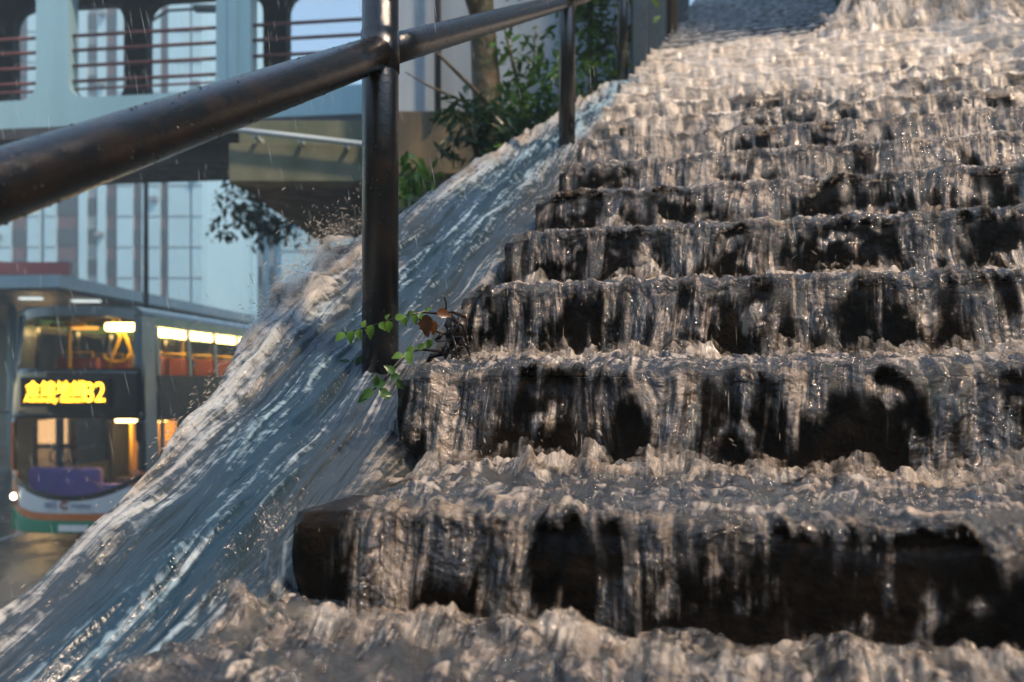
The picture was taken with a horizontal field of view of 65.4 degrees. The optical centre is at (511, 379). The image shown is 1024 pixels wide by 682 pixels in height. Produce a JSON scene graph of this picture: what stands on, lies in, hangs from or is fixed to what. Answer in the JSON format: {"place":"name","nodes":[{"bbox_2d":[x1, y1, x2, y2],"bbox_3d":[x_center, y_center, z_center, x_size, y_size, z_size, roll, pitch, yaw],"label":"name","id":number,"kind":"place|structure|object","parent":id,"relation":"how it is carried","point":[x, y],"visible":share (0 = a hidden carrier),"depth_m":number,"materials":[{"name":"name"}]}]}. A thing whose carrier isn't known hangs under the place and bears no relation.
{"place":"outdoors","nodes":[
{"label":"outdoors","id":0,"kind":"place"},
{"bbox_2d":[0,532,25,539],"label":"road","id":1,"kind":"structure","parent":0,"point":[12,535],"depth_m":15.81,"materials":[{"name":"asphalt"}]},
{"bbox_2d":[143,4,215,308],"bbox_3d":[-8.945,-3.485,21.500,2.040,13.170,0.240,0,0,0],"label":"street lamp","id":2,"kind":"object","parent":1,"relation":"on","point":[203,8],"visible":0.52,"depth_m":21.45,"materials":[{"name":"metal"}]},
{"bbox_2d":[0,445,103,608],"bbox_3d":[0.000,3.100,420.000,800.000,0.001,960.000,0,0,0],"label":"road","id":3,"kind":"structure","parent":0,"point":[28,560],"depth_m":14.44,"materials":[{"name":"asphalt"}]},
{"bbox_2d":[0,326,234,444],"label":"station building","id":4,"kind":"structure","parent":3,"relation":"on","point":[89,431],"depth_m":36.20,"materials":[{"name":"grey"}]},
{"bbox_2d":[36,419,66,443],"bbox_3d":[-21.200,1.700,36.120,2.000,2.400,0.140,0,0,0],"label":"door","id":5,"kind":"structure","parent":4,"relation":"in","point":[46,428],"depth_m":36.05,"materials":[{"name":"grey"}]},
{"bbox_2d":[101,419,103,443],"bbox_3d":[-17.600,1.700,36.120,2.000,2.400,0.140,0,0,0],"label":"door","id":6,"kind":"structure","parent":4,"relation":"in","point":[102,420],"depth_m":36.05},
{"bbox_2d":[0,306,250,533],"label":"double decker bus","id":7,"kind":"object","parent":3,"relation":"on","point":[142,398],"visible":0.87,"depth_m":14.94,"materials":[{"name":"green paint"}]},
{"bbox_2d":[0,274,255,470],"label":"station canopy","id":8,"kind":"object","parent":3,"relation":"on","point":[18,293],"visible":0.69,"depth_m":26.44,"materials":[{"name":"grey"}]},
{"bbox_2d":[0,262,71,275],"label":"fascia sign","id":9,"kind":"object","parent":8,"relation":"on","point":[35,268],"visible":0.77,"depth_m":22.50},
{"bbox_2d":[250,1,264,324],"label":"apartment tower","id":10,"kind":"structure","parent":3,"relation":"on","point":[253,284],"depth_m":86.69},
{"bbox_2d":[206,178,330,254],"bbox_3d":[-3.882,-0.150,12.949,2.301,6.504,1.184,0,0,16],"label":"tree","id":11,"kind":"object","parent":3,"relation":"on","point":[254,217],"visible":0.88,"depth_m":12.96,"materials":[{"name":"green plant"}]},
{"bbox_2d":[229,0,629,238],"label":"viaduct","id":12,"kind":"object","parent":3,"relation":"on","point":[305,176],"visible":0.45,"depth_m":8.00,"materials":[{"name":"concrete"}]},
{"bbox_2d":[0,449,103,470],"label":"pavement","id":13,"kind":"structure","parent":0,"point":[87,455],"depth_m":30.21,"materials":[{"name":"concrete"}]},
{"bbox_2d":[0,2,249,314],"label":"apartment tower","id":14,"kind":"structure","parent":0,"point":[95,234],"depth_m":73.06,"materials":[{"name":"grey"}]},
{"bbox_2d":[12,229,26,243],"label":"window","id":15,"kind":"structure","parent":14,"relation":"in","point":[19,236],"depth_m":73.22,"materials":[{"name":"glass"}]},
{"bbox_2d":[20,75,26,90],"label":"window","id":16,"kind":"structure","parent":14,"relation":"in","point":[23,78],"depth_m":73.22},
{"bbox_2d":[20,44,26,59],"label":"window","id":17,"kind":"structure","parent":14,"relation":"in","point":[23,47],"depth_m":73.22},
{"bbox_2d":[57,259,78,274],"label":"window","id":18,"kind":"structure","parent":14,"relation":"in","point":[75,262],"depth_m":73.22,"materials":[{"name":"glass"}]},
{"bbox_2d":[57,229,78,243],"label":"window","id":19,"kind":"structure","parent":14,"relation":"in","point":[64,236],"depth_m":73.22,"materials":[{"name":"glass"}]},
{"bbox_2d":[57,198,78,213],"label":"window","id":20,"kind":"structure","parent":14,"relation":"in","point":[71,205],"depth_m":73.22,"materials":[{"name":"glass"}]},
{"bbox_2d":[88,259,96,274],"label":"window","id":21,"kind":"structure","parent":14,"relation":"in","point":[92,263],"depth_m":73.22,"materials":[{"name":"glass"}]},
{"bbox_2d":[88,229,96,243],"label":"window","id":22,"kind":"structure","parent":14,"relation":"in","point":[92,239],"depth_m":73.22,"materials":[{"name":"glass"}]},
{"bbox_2d":[88,198,96,213],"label":"window","id":23,"kind":"structure","parent":14,"relation":"in","point":[92,202],"depth_m":73.22,"materials":[{"name":"glass"}]},
{"bbox_2d":[88,75,96,90],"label":"window","id":24,"kind":"structure","parent":14,"relation":"in","point":[90,84],"depth_m":73.22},
{"bbox_2d":[88,44,96,59],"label":"window","id":25,"kind":"structure","parent":14,"relation":"in","point":[92,55],"depth_m":73.22,"materials":[{"name":"glass"}]},
{"bbox_2d":[88,14,96,29],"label":"window","id":26,"kind":"structure","parent":14,"relation":"in","point":[92,18],"depth_m":73.22,"materials":[{"name":"glass"}]},
{"bbox_2d":[107,259,116,274],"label":"window","id":27,"kind":"structure","parent":14,"relation":"in","point":[111,263],"depth_m":73.22,"materials":[{"name":"glass"}]},
{"bbox_2d":[107,229,116,243],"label":"window","id":28,"kind":"structure","parent":14,"relation":"in","point":[111,233],"depth_m":73.22,"materials":[{"name":"glass"}]},
{"bbox_2d":[107,198,116,213],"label":"window","id":29,"kind":"structure","parent":14,"relation":"in","point":[111,202],"depth_m":73.22,"materials":[{"name":"glass"}]},
{"bbox_2d":[107,75,116,90],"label":"window","id":30,"kind":"structure","parent":14,"relation":"in","point":[110,83],"depth_m":73.22,"materials":[{"name":"glass"}]},
{"bbox_2d":[107,44,116,59],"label":"window","id":31,"kind":"structure","parent":14,"relation":"in","point":[111,54],"depth_m":73.22,"materials":[{"name":"glass"}]},
{"bbox_2d":[107,14,116,29],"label":"window","id":32,"kind":"structure","parent":14,"relation":"in","point":[111,18],"depth_m":73.22,"materials":[{"name":"glass"}]},
{"bbox_2d":[134,259,141,274],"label":"window","id":33,"kind":"structure","parent":14,"relation":"in","point":[137,262],"depth_m":73.22,"materials":[{"name":"glass"}]},
{"bbox_2d":[134,229,141,243],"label":"window","id":34,"kind":"structure","parent":14,"relation":"in","point":[137,232],"depth_m":73.22,"materials":[{"name":"glass"}]},
{"bbox_2d":[134,198,141,213],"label":"window","id":35,"kind":"structure","parent":14,"relation":"in","point":[137,201],"depth_m":73.22,"materials":[{"name":"glass"}]},
{"bbox_2d":[161,259,167,274],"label":"window","id":36,"kind":"structure","parent":14,"relation":"in","point":[164,262],"depth_m":73.22,"materials":[{"name":"glass"}]},
{"bbox_2d":[161,229,167,243],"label":"window","id":37,"kind":"structure","parent":14,"relation":"in","point":[164,232],"depth_m":73.22,"materials":[{"name":"glass"}]},
{"bbox_2d":[161,198,167,213],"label":"window","id":38,"kind":"structure","parent":14,"relation":"in","point":[164,201],"depth_m":73.22,"materials":[{"name":"glass"}]},
{"bbox_2d":[161,78,167,90],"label":"window","id":39,"kind":"structure","parent":14,"relation":"in","point":[163,81],"depth_m":73.22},
{"bbox_2d":[161,47,167,58],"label":"window","id":40,"kind":"structure","parent":14,"relation":"in","point":[164,50],"depth_m":73.22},
{"bbox_2d":[161,14,167,28],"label":"window","id":41,"kind":"structure","parent":14,"relation":"in","point":[164,19],"depth_m":73.22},
{"bbox_2d":[0,0,361,184],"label":"footbridge","id":42,"kind":"object","parent":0,"point":[55,99],"visible":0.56,"depth_m":11.88,"materials":[{"name":"paint"}]},
{"bbox_2d":[247,206,353,317],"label":"apartment tower","id":43,"kind":"structure","parent":0,"point":[280,263],"depth_m":62.00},
{"bbox_2d":[258,267,261,285],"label":"window","id":44,"kind":"structure","parent":43,"relation":"in","point":[259,268],"depth_m":62.21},
{"bbox_2d":[291,0,693,121],"label":"sky","id":45,"kind":"structure","parent":0,"point":[303,10],"materials":[{"name":"blue"}]},
{"bbox_2d":[533,76,616,123],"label":"soil bank","id":46,"kind":"structure","parent":0,"point":[611,79],"depth_m":6.99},
{"bbox_2d":[399,151,458,214],"bbox_3d":[-0.451,-0.900,3.852,0.487,0.562,0.662,0,0,0],"label":"fern","id":47,"kind":"object","parent":46,"relation":"on","point":[413,189],"visible":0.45,"depth_m":3.83,"materials":[{"name":"green plant"}]},
{"bbox_2d":[426,68,544,167],"bbox_3d":[-0.104,-1.339,4.287,0.825,0.682,0.652,0,0,-28],"label":"shrub","id":48,"kind":"object","parent":46,"relation":"on","point":[508,128],"visible":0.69,"depth_m":4.28,"materials":[{"name":"green plant"}]},
{"bbox_2d":[465,0,519,160],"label":"tree","id":49,"kind":"object","parent":46,"relation":"on","point":[482,51],"visible":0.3,"depth_m":5.52,"materials":[{"name":"brown plant"}]},
{"bbox_2d":[405,15,584,148],"bbox_3d":[0.024,-1.711,4.653,1.227,1.321,0.844,0,0,-32],"label":"shrub","id":50,"kind":"object","parent":46,"relation":"on","point":[523,95],"visible":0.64,"depth_m":4.69,"materials":[{"name":"green plant"}]},
{"bbox_2d":[525,0,659,90],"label":"shrub","id":51,"kind":"object","parent":46,"relation":"on","point":[595,27],"visible":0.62,"depth_m":5.58,"materials":[{"name":"green plant"}]},
{"bbox_2d":[554,50,630,102],"bbox_3d":[0.503,-1.741,5.093,0.510,0.587,0.703,0,0,-13],"label":"shrub","id":52,"kind":"object","parent":46,"relation":"on","point":[584,66],"visible":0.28,"depth_m":4.98,"materials":[{"name":"green plant"}]},
{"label":"slope","id":53,"kind":"structure","parent":0,"visible":0},
{"bbox_2d":[0,0,627,374],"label":"handrail","id":54,"kind":"object","parent":53,"relation":"on","point":[38,172],"visible":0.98,"depth_m":1.28,"materials":[{"name":"metal"}]},
{"bbox_2d":[292,0,1023,653],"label":"stone staircase","id":55,"kind":"structure","parent":53,"relation":"on","point":[800,584],"depth_m":1.10,"materials":[{"name":"stone"}]},
{"bbox_2d":[264,541,286,596],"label":"floodwater","id":56,"kind":"structure","parent":55,"relation":"on","point":[268,562],"depth_m":0.93,"materials":[{"name":"liquid"}]},
{"bbox_2d":[0,68,629,681],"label":"floodwater","id":57,"kind":"structure","parent":55,"relation":"on","point":[276,432],"depth_m":1.24,"materials":[{"name":"liquid"}]},
{"bbox_2d":[332,242,361,268],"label":"floodwater","id":58,"kind":"structure","parent":57,"relation":"on","point":[355,250],"depth_m":1.96,"materials":[{"name":"grey liquid"}]},
{"bbox_2d":[324,235,349,289],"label":"floodwater","id":59,"kind":"structure","parent":58,"relation":"on","point":[340,237],"depth_m":2.06,"materials":[{"name":"grey liquid"}]},
{"bbox_2d":[335,285,488,402],"bbox_3d":[-0.224,-0.059,1.377,0.224,0.192,0.329,0,0,-36],"label":"vine","id":60,"kind":"object","parent":57,"relation":"on","point":[426,324],"visible":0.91,"depth_m":1.26,"materials":[{"name":"green plant"}]},
{"bbox_2d":[106,585,1023,681],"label":"floodwater","id":61,"kind":"structure","parent":55,"relation":"on","point":[251,646],"depth_m":0.75,"materials":[{"name":"brown liquid"}]},
{"bbox_2d":[212,595,1011,681],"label":"floodwater","id":62,"kind":"structure","parent":55,"relation":"on","point":[892,672],"depth_m":0.72,"materials":[{"name":"beige liquid"}]},
{"bbox_2d":[630,0,688,74],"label":"metal fence","id":63,"kind":"object","parent":55,"relation":"on","point":[647,33],"visible":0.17,"depth_m":5.04,"materials":[{"name":"metal"}]},
{"bbox_2d":[308,601,1023,669],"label":"floodwater","id":64,"kind":"structure","parent":55,"relation":"on","point":[329,614],"depth_m":0.77,"materials":[{"name":"beige liquid"}]},
{"bbox_2d":[314,454,1023,648],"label":"floodwater","id":65,"kind":"structure","parent":55,"relation":"on","point":[419,522],"depth_m":0.87,"materials":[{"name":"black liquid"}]},
{"bbox_2d":[388,444,1010,487],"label":"floodwater","id":66,"kind":"structure","parent":65,"relation":"on","point":[561,458],"depth_m":1.02,"materials":[{"name":"beige liquid"}]},
{"bbox_2d":[667,0,677,36],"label":"signpost","id":67,"kind":"object","parent":55,"relation":"on","point":[672,18],"depth_m":7.03,"materials":[{"name":"metal"}]},
{"bbox_2d":[370,445,1023,476],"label":"floodwater","id":68,"kind":"structure","parent":55,"relation":"on","point":[774,464],"depth_m":1.01,"materials":[{"name":"beige liquid"}]},
{"bbox_2d":[405,344,1023,479],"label":"floodwater","id":69,"kind":"structure","parent":55,"relation":"on","point":[451,403],"depth_m":1.11,"materials":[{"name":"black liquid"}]},
{"bbox_2d":[689,0,750,6],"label":"floodwater","id":70,"kind":"structure","parent":55,"relation":"on","point":[715,3],"depth_m":10.54,"materials":[{"name":"grey"}]},
{"bbox_2d":[688,0,757,8],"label":"floodwater","id":71,"kind":"structure","parent":55,"relation":"on","point":[730,2],"depth_m":10.22,"materials":[{"name":"grey"}]},
{"bbox_2d":[480,339,967,355],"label":"floodwater","id":72,"kind":"structure","parent":55,"relation":"on","point":[701,350],"depth_m":1.32,"materials":[{"name":"beige liquid"}]},
{"bbox_2d":[687,0,769,9],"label":"floodwater","id":73,"kind":"structure","parent":55,"relation":"on","point":[728,4],"depth_m":9.90,"materials":[{"name":"grey"}]},
{"bbox_2d":[686,0,783,11],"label":"floodwater","id":74,"kind":"structure","parent":55,"relation":"on","point":[733,5],"depth_m":9.61,"materials":[{"name":"grey"}]},
{"bbox_2d":[462,338,1023,359],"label":"floodwater","id":75,"kind":"structure","parent":55,"relation":"on","point":[711,352],"depth_m":1.33,"materials":[{"name":"beige liquid"}]},
{"bbox_2d":[425,310,470,362],"bbox_3d":[-0.117,-0.053,1.377,0.088,0.134,0.136,0,0,0],"label":"woody debris","id":76,"kind":"object","parent":75,"relation":"on","point":[459,334],"visible":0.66,"depth_m":1.38,"materials":[{"name":"wood"}]},
{"bbox_2d":[685,0,800,12],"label":"floodwater","id":77,"kind":"structure","parent":55,"relation":"on","point":[695,11],"depth_m":9.26,"materials":[{"name":"grey"}]},
{"bbox_2d":[464,265,1023,375],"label":"floodwater","id":78,"kind":"structure","parent":55,"relation":"on","point":[811,294],"depth_m":1.40,"materials":[{"name":"beige liquid"}]},
{"bbox_2d":[528,250,1023,281],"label":"floodwater","id":79,"kind":"structure","parent":78,"relation":"on","point":[1015,256],"depth_m":1.51,"materials":[{"name":"beige liquid"}]},
{"bbox_2d":[611,262,1017,280],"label":"floodwater","id":80,"kind":"structure","parent":78,"relation":"on","point":[770,270],"depth_m":1.63,"materials":[{"name":"beige liquid"}]},
{"bbox_2d":[659,26,836,48],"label":"floodwater","id":81,"kind":"structure","parent":55,"relation":"on","point":[665,45],"depth_m":5.66,"materials":[{"name":"grey"}]},
{"bbox_2d":[650,26,846,54],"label":"floodwater","id":82,"kind":"structure","parent":55,"relation":"on","point":[740,42],"depth_m":5.30,"materials":[{"name":"grey liquid"}]},
{"bbox_2d":[683,0,814,15],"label":"floodwater","id":83,"kind":"structure","parent":55,"relation":"on","point":[768,4],"depth_m":8.94,"materials":[{"name":"grey"}]},
{"bbox_2d":[662,22,839,43],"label":"floodwater","id":84,"kind":"structure","parent":55,"relation":"on","point":[681,39],"depth_m":5.95,"materials":[{"name":"grey"}]},
{"bbox_2d":[665,17,845,39],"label":"floodwater","id":85,"kind":"structure","parent":55,"relation":"on","point":[821,21],"depth_m":6.24,"materials":[{"name":"grey"}]},
{"bbox_2d":[682,0,830,17],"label":"floodwater","id":86,"kind":"structure","parent":55,"relation":"on","point":[759,7],"depth_m":8.63,"materials":[{"name":"grey"}]},
{"bbox_2d":[680,0,835,19],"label":"floodwater","id":87,"kind":"structure","parent":55,"relation":"on","point":[757,9],"depth_m":8.32,"materials":[{"name":"grey"}]},
{"bbox_2d":[668,13,848,36],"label":"floodwater","id":88,"kind":"structure","parent":55,"relation":"on","point":[753,25],"depth_m":6.54,"materials":[{"name":"grey"}]},
{"bbox_2d":[512,203,1023,289],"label":"floodwater","id":89,"kind":"structure","parent":55,"relation":"on","point":[686,243],"depth_m":1.69,"materials":[{"name":"beige liquid"}]},
{"bbox_2d":[679,0,863,21],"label":"floodwater","id":90,"kind":"structure","parent":55,"relation":"on","point":[777,9],"depth_m":8.01,"materials":[{"name":"grey"}]},
{"bbox_2d":[604,202,939,225],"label":"floodwater","id":91,"kind":"structure","parent":55,"relation":"on","point":[928,209],"depth_m":1.95,"materials":[{"name":"beige liquid"}]},
{"bbox_2d":[597,165,948,189],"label":"floodwater","id":92,"kind":"structure","parent":55,"relation":"on","point":[706,180],"depth_m":2.24,"materials":[{"name":"beige liquid"}]},
{"bbox_2d":[670,6,883,32],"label":"floodwater","id":93,"kind":"structure","parent":55,"relation":"on","point":[750,23],"depth_m":6.83,"materials":[{"name":"grey"}]},
{"bbox_2d":[678,3,878,29],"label":"floodwater","id":94,"kind":"structure","parent":55,"relation":"on","point":[776,17],"depth_m":7.10,"materials":[{"name":"grey"}]},
{"bbox_2d":[678,2,879,26],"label":"floodwater","id":95,"kind":"structure","parent":55,"relation":"on","point":[757,16],"depth_m":7.40,"materials":[{"name":"grey"}]},
{"bbox_2d":[832,0,864,6],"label":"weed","id":96,"kind":"object","parent":95,"relation":"on","point":[851,2],"visible":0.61,"depth_m":7.22,"materials":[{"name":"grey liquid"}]},
{"bbox_2d":[678,0,879,24],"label":"floodwater","id":97,"kind":"structure","parent":55,"relation":"on","point":[755,14],"depth_m":7.71,"materials":[{"name":"grey"}]},
{"bbox_2d":[538,160,1023,226],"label":"floodwater","id":98,"kind":"structure","parent":55,"relation":"on","point":[752,199],"depth_m":1.97,"materials":[{"name":"beige liquid"}]},
{"bbox_2d":[560,130,1023,189],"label":"floodwater","id":99,"kind":"structure","parent":55,"relation":"on","point":[907,153],"depth_m":2.24,"materials":[{"name":"beige liquid"}]},
{"bbox_2d":[577,104,1023,163],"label":"floodwater","id":100,"kind":"structure","parent":55,"relation":"on","point":[961,121],"depth_m":2.54,"materials":[{"name":"beige liquid"}]},
{"bbox_2d":[590,85,1023,140],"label":"floodwater","id":101,"kind":"structure","parent":55,"relation":"on","point":[882,106],"depth_m":2.83,"materials":[{"name":"brown liquid"}]},
{"bbox_2d":[602,71,1023,121],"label":"floodwater","id":102,"kind":"structure","parent":55,"relation":"on","point":[904,86],"depth_m":3.12,"materials":[{"name":"brown liquid"}]},
{"bbox_2d":[612,57,1023,106],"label":"floodwater","id":103,"kind":"structure","parent":55,"relation":"on","point":[1015,64],"depth_m":3.41,"materials":[{"name":"brown liquid"}]},
{"bbox_2d":[621,45,1023,94],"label":"floodwater","id":104,"kind":"structure","parent":55,"relation":"on","point":[997,54],"depth_m":3.69,"materials":[{"name":"grey liquid"}]},
{"bbox_2d":[629,34,1023,83],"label":"floodwater","id":105,"kind":"structure","parent":55,"relation":"on","point":[1011,41],"depth_m":3.98,"materials":[{"name":"grey liquid"}]},
{"bbox_2d":[635,30,1023,74],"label":"floodwater","id":106,"kind":"structure","parent":55,"relation":"on","point":[846,51],"depth_m":4.28,"materials":[{"name":"grey liquid"}]},
{"bbox_2d":[641,21,1023,67],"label":"floodwater","id":107,"kind":"structure","parent":55,"relation":"on","point":[1003,27],"depth_m":4.57,"materials":[{"name":"grey liquid"}]},
{"bbox_2d":[647,17,1023,59],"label":"floodwater","id":108,"kind":"structure","parent":55,"relation":"on","point":[724,49],"depth_m":4.90,"materials":[{"name":"grey liquid"}]},
{"bbox_2d":[835,0,848,14],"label":"floodwater","id":109,"kind":"structure","parent":55,"relation":"on","point":[843,4],"depth_m":5.10,"materials":[{"name":"grey liquid"}]},
{"bbox_2d":[809,0,1023,37],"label":"floodwater","id":110,"kind":"structure","parent":55,"relation":"on","point":[1014,10],"depth_m":4.90,"materials":[{"name":"grey liquid"}]},
{"bbox_2d":[827,0,1020,25],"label":"floodwater","id":111,"kind":"structure","parent":55,"relation":"on","point":[842,14],"depth_m":4.99,"materials":[{"name":"grey liquid"}]},
{"bbox_2d":[827,0,1021,30],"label":"floodwater","id":112,"kind":"structure","parent":55,"relation":"on","point":[900,6],"depth_m":4.97,"materials":[{"name":"grey liquid"}]},
{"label":"floodwater","id":113,"kind":"structure","parent":53,"relation":"on","visible":0},
{"bbox_2d":[281,243,361,297],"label":"floodwater","id":114,"kind":"structure","parent":113,"relation":"on","point":[319,258],"depth_m":1.83,"materials":[{"name":"grey liquid"}]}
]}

